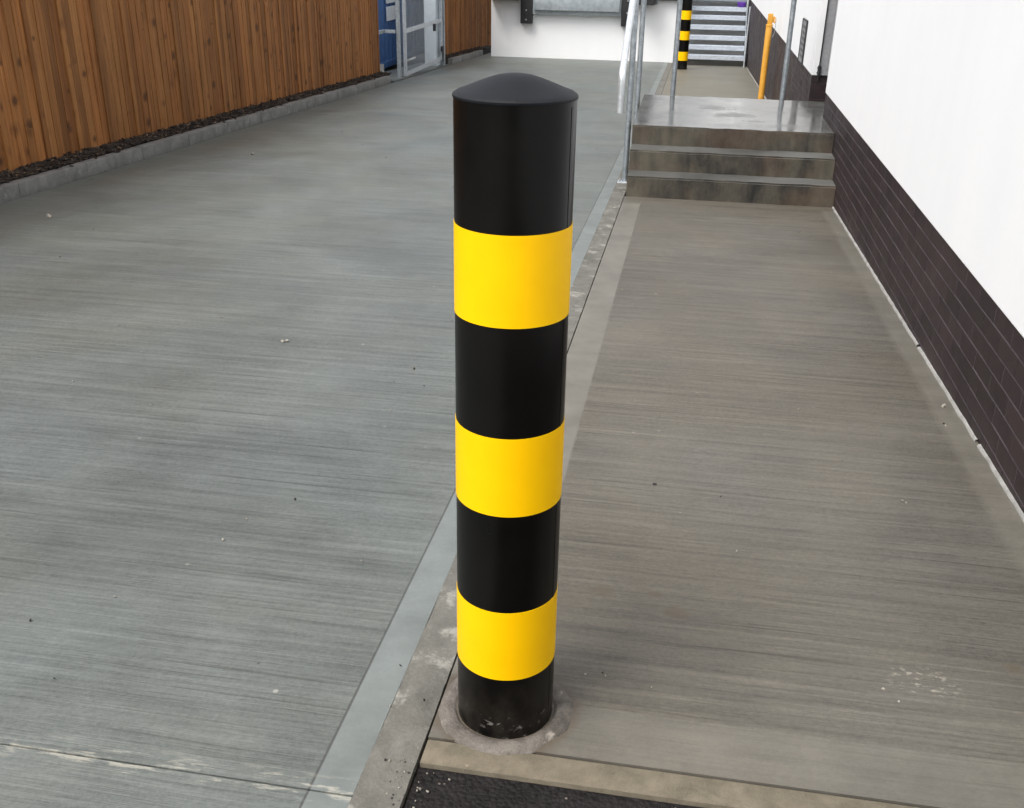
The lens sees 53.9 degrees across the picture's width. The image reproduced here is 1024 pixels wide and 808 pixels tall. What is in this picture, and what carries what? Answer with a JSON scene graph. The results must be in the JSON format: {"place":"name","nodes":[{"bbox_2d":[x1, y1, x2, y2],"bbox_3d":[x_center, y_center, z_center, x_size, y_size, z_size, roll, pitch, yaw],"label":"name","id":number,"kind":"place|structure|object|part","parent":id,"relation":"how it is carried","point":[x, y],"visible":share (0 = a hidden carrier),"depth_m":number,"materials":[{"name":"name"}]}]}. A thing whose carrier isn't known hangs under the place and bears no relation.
{"place":"outdoors","nodes":[
{"label":"outdoors","id":0,"kind":"place"},
{"bbox_2d":[0,45,490,184],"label":"bark mulch","id":1,"kind":"object","parent":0,"point":[33,168],"visible":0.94,"depth_m":9.70,"materials":[{"name":"brown wood"}]},
{"bbox_2d":[0,0,379,172],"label":"timber fence","id":2,"kind":"object","parent":1,"relation":"in","point":[77,75],"visible":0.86,"depth_m":9.65,"materials":[{"name":"brown wood"}]},
{"bbox_2d":[0,53,667,807],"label":"road","id":3,"kind":"structure","parent":0,"point":[174,409],"depth_m":3.56,"materials":[{"name":"concrete"}]},
{"bbox_2d":[380,64,383,71],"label":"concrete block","id":4,"kind":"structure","parent":3,"relation":"on","point":[382,67],"depth_m":17.68,"materials":[{"name":"grey concrete"}]},
{"bbox_2d":[424,0,440,65],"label":"gate post","id":5,"kind":"object","parent":3,"relation":"on","point":[434,32],"visible":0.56,"depth_m":19.97,"materials":[{"name":"grey metal"}]},
{"bbox_3d":[-1.618,-7.318,19.963,0.231,1.100,0.019,5,25,9],"label":"door","id":6,"kind":"part","parent":5,"relation":"part of","materials":[{"name":"grey metal"}]},
{"bbox_3d":[-1.600,-8.348,19.486,0.231,1.150,0.019,5,25,9],"label":"door","id":7,"kind":"part","parent":5,"relation":"part of","materials":[{"name":"grey metal"}]},
{"bbox_2d":[445,0,490,54],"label":"timber fence","id":8,"kind":"object","parent":3,"relation":"on","point":[467,24],"visible":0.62,"depth_m":23.05,"materials":[{"name":"brown wood"}]},
{"bbox_2d":[29,112,946,807],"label":"loose grit","id":9,"kind":"object","parent":3,"relation":"on","point":[361,560],"visible":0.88,"depth_m":2.42,"materials":[{"name":"black gravel"}]},
{"bbox_2d":[384,0,424,71],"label":"ground","id":10,"kind":"structure","parent":0,"point":[392,67],"depth_m":22.32,"materials":[{"name":"black concrete"}]},
{"bbox_2d":[0,50,482,203],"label":"kerb","id":11,"kind":"structure","parent":10,"relation":"on","point":[26,186],"depth_m":9.55,"materials":[{"name":"concrete"}]},
{"bbox_2d":[378,0,424,68],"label":"storage container","id":12,"kind":"object","parent":10,"relation":"on","point":[387,41],"visible":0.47,"depth_m":20.26,"materials":[{"name":"blue metal"}]},
{"bbox_2d":[379,0,444,77],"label":"gate","id":13,"kind":"structure","parent":10,"relation":"on","point":[425,27],"depth_m":18.42,"materials":[{"name":"metal"}]},
{"bbox_2d":[347,62,672,807],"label":"channel strip","id":14,"kind":"object","parent":10,"relation":"on","point":[404,732],"visible":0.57,"depth_m":2.36,"materials":[{"name":"concrete"}]},
{"bbox_2d":[491,0,748,62],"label":"loading dock","id":15,"kind":"object","parent":10,"relation":"on","point":[579,29],"visible":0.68,"depth_m":22.84,"materials":[{"name":"white paint"}]},
{"bbox_2d":[420,740,918,807],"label":"path edging","id":16,"kind":"object","parent":10,"relation":"on","point":[673,788],"visible":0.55,"depth_m":2.09,"materials":[{"name":"concrete"}]},
{"bbox_2d":[626,95,835,207],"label":"concrete steps","id":17,"kind":"structure","parent":10,"relation":"on","point":[759,151],"depth_m":8.03,"materials":[{"name":"grey concrete"}]},
{"bbox_2d":[617,0,796,182],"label":"stair railing","id":18,"kind":"object","parent":17,"relation":"attached to","point":[630,38],"visible":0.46,"depth_m":8.47,"materials":[{"name":"metal"}]},
{"bbox_2d":[745,0,1023,512],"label":"rendered building","id":19,"kind":"structure","parent":10,"relation":"on","point":[923,112],"depth_m":4.59,"materials":[{"name":"white plaster"},{"name":"dark purple brick"}]},
{"bbox_2d":[798,18,807,63],"bbox_3d":[3.114,-3.888,10.777,0.018,0.432,0.464,5,25,9],"label":"wall vent","id":20,"kind":"object","parent":19,"relation":"attached to","point":[802,44],"depth_m":10.75,"materials":[{"name":"metal"}]},
{"bbox_2d":[404,767,702,807],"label":"yard asphalt","id":21,"kind":"structure","parent":0,"point":[460,790],"depth_m":2.06,"materials":[{"name":"black asphalt"}]},
{"bbox_2d":[661,59,764,98],"bbox_3d":[3.397,-5.324,17.101,1.602,0.736,15.638,5,25,9],"label":"pathway beyond landing","id":22,"kind":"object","parent":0,"point":[716,78],"visible":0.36,"depth_m":18.27,"materials":[{"name":"grey concrete"}]},
{"bbox_2d":[677,0,692,69],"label":"bollard","id":23,"kind":"object","parent":22,"relation":"on","point":[684,33],"visible":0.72,"depth_m":20.47,"materials":[{"name":"black plastic"}]},
{"bbox_2d":[688,0,750,66],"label":"metal staircase","id":24,"kind":"structure","parent":22,"relation":"on","point":[744,38],"depth_m":22.25,"materials":[{"name":"metal"}]},
{"bbox_2d":[737,2,745,6],"bbox_3d":[5.156,-8.977,22.625,0.192,0.115,0.151,5,25,9],"label":"plastic bag","id":25,"kind":"object","parent":24,"relation":"on","point":[741,4],"visible":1,"depth_m":22.56,"materials":[{"name":"purple plastic"}]},
{"bbox_2d":[758,13,775,98],"bbox_3d":[3.583,-4.827,14.195,0.125,1.265,0.094,-5,25,-12],"label":"yellow post","id":26,"kind":"object","parent":22,"relation":"on","point":[766,48],"visible":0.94,"depth_m":14.12,"materials":[{"name":"metal"}]},
{"bbox_2d":[746,67,1023,521],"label":"mortar fillet","id":27,"kind":"object","parent":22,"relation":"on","point":[988,459],"visible":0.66,"depth_m":4.20,"materials":[{"name":"grey concrete"}]},
{"bbox_2d":[428,196,1023,807],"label":"pathway","id":28,"kind":"structure","parent":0,"point":[714,346],"depth_m":3.04,"materials":[{"name":"concrete"}]},
{"bbox_2d":[438,73,578,754],"bbox_3d":[0.000,0.074,2.006,0.303,1.403,0.312,5,25,9],"label":"bollard","id":29,"kind":"object","parent":28,"relation":"on","point":[514,140],"visible":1,"depth_m":1.87,"materials":[{"name":"black plastic"}]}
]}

